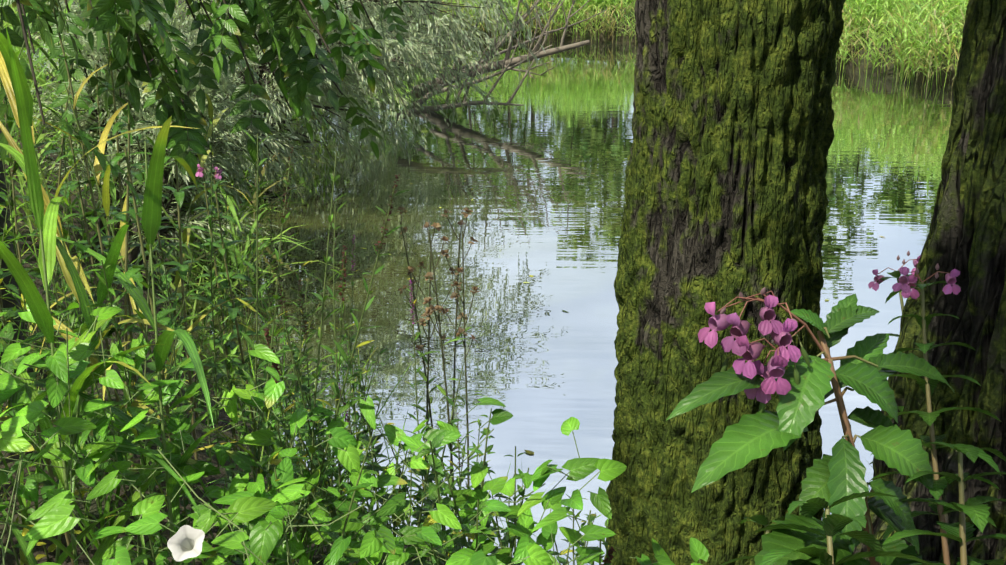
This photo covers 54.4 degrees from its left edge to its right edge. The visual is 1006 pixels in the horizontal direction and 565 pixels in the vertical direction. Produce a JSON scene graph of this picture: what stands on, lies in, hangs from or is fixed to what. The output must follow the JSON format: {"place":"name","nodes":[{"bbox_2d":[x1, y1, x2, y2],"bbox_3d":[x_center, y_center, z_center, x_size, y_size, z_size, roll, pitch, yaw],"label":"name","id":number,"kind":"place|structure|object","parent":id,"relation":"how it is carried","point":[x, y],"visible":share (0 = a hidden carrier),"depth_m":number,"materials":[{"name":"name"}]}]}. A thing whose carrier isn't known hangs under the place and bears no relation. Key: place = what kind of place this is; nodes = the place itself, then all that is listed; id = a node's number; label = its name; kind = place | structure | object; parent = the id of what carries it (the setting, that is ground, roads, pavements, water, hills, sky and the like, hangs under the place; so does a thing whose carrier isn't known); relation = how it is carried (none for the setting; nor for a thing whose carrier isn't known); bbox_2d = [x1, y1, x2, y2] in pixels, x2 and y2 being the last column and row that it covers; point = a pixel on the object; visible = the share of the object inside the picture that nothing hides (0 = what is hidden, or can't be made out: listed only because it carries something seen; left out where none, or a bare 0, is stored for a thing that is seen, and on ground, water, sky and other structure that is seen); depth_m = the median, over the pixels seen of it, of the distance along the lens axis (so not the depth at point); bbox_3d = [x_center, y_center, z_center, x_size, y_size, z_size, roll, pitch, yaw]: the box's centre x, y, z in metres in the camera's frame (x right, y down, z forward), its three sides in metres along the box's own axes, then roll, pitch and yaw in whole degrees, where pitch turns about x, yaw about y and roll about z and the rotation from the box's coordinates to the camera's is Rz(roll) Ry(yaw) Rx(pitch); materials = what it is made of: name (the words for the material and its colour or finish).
{"place":"outdoors","nodes":[
{"label":"outdoors","id":0,"kind":"place"},
{"bbox_2d":[0,0,962,564],"bbox_3d":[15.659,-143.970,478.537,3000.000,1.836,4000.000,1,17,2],"label":"ground","id":1,"kind":"structure","parent":0,"point":[570,32],"depth_m":5.42,"materials":[{"name":"green plant"}]},
{"bbox_2d":[0,0,554,264],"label":"tree foliage","id":2,"kind":"object","parent":1,"relation":"on","point":[226,87],"visible":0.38,"depth_m":8.88,"materials":[{"name":"green plant"}]},
{"bbox_2d":[0,0,874,374],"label":"tree branches","id":3,"kind":"object","parent":1,"relation":"on","point":[506,62],"visible":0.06,"depth_m":9.12,"materials":[{"name":"brown wood"}]},
{"bbox_2d":[0,0,967,564],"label":"plant stems","id":4,"kind":"object","parent":1,"relation":"on","point":[846,424],"visible":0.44,"depth_m":2.44,"materials":[{"name":"green plant"}]},
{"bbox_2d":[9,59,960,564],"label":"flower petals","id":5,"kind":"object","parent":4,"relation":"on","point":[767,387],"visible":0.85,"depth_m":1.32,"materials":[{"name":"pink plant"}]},
{"bbox_2d":[175,70,956,412],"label":"pink flowers","id":6,"kind":"object","parent":4,"relation":"attached to","point":[719,322],"visible":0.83,"depth_m":1.32,"materials":[{"name":"pink plant"}]},
{"bbox_2d":[0,0,968,334],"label":"grass","id":7,"kind":"structure","parent":1,"relation":"on","point":[932,20],"depth_m":20.34,"materials":[{"name":"green plant"}]},
{"bbox_2d":[0,0,1005,564],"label":"foliage","id":8,"kind":"object","parent":1,"relation":"on","point":[836,484],"visible":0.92,"depth_m":2.04,"materials":[{"name":"green plant"}]},
{"bbox_2d":[167,525,204,560],"bbox_3d":[-0.403,0.343,1.254,0.043,0.049,0.042,16,23,42],"label":"bindweed flower","id":9,"kind":"object","parent":8,"relation":"attached to","point":[184,542],"visible":1,"depth_m":1.26,"materials":[{"name":"white plant"}]},
{"bbox_2d":[604,0,845,564],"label":"tree trunk","id":10,"kind":"object","parent":1,"relation":"on","point":[726,199],"visible":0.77,"depth_m":2.45,"materials":[{"name":"green plant"}]},
{"bbox_2d":[852,0,1005,564],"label":"tree trunk","id":11,"kind":"object","parent":1,"relation":"on","point":[966,237],"visible":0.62,"depth_m":1.87,"materials":[{"name":"brown plant"}]},
{"bbox_2d":[19,36,953,564],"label":"river water","id":12,"kind":"structure","parent":0,"point":[537,176],"depth_m":8.04,"materials":[{"name":"grey liquid"}]}
]}

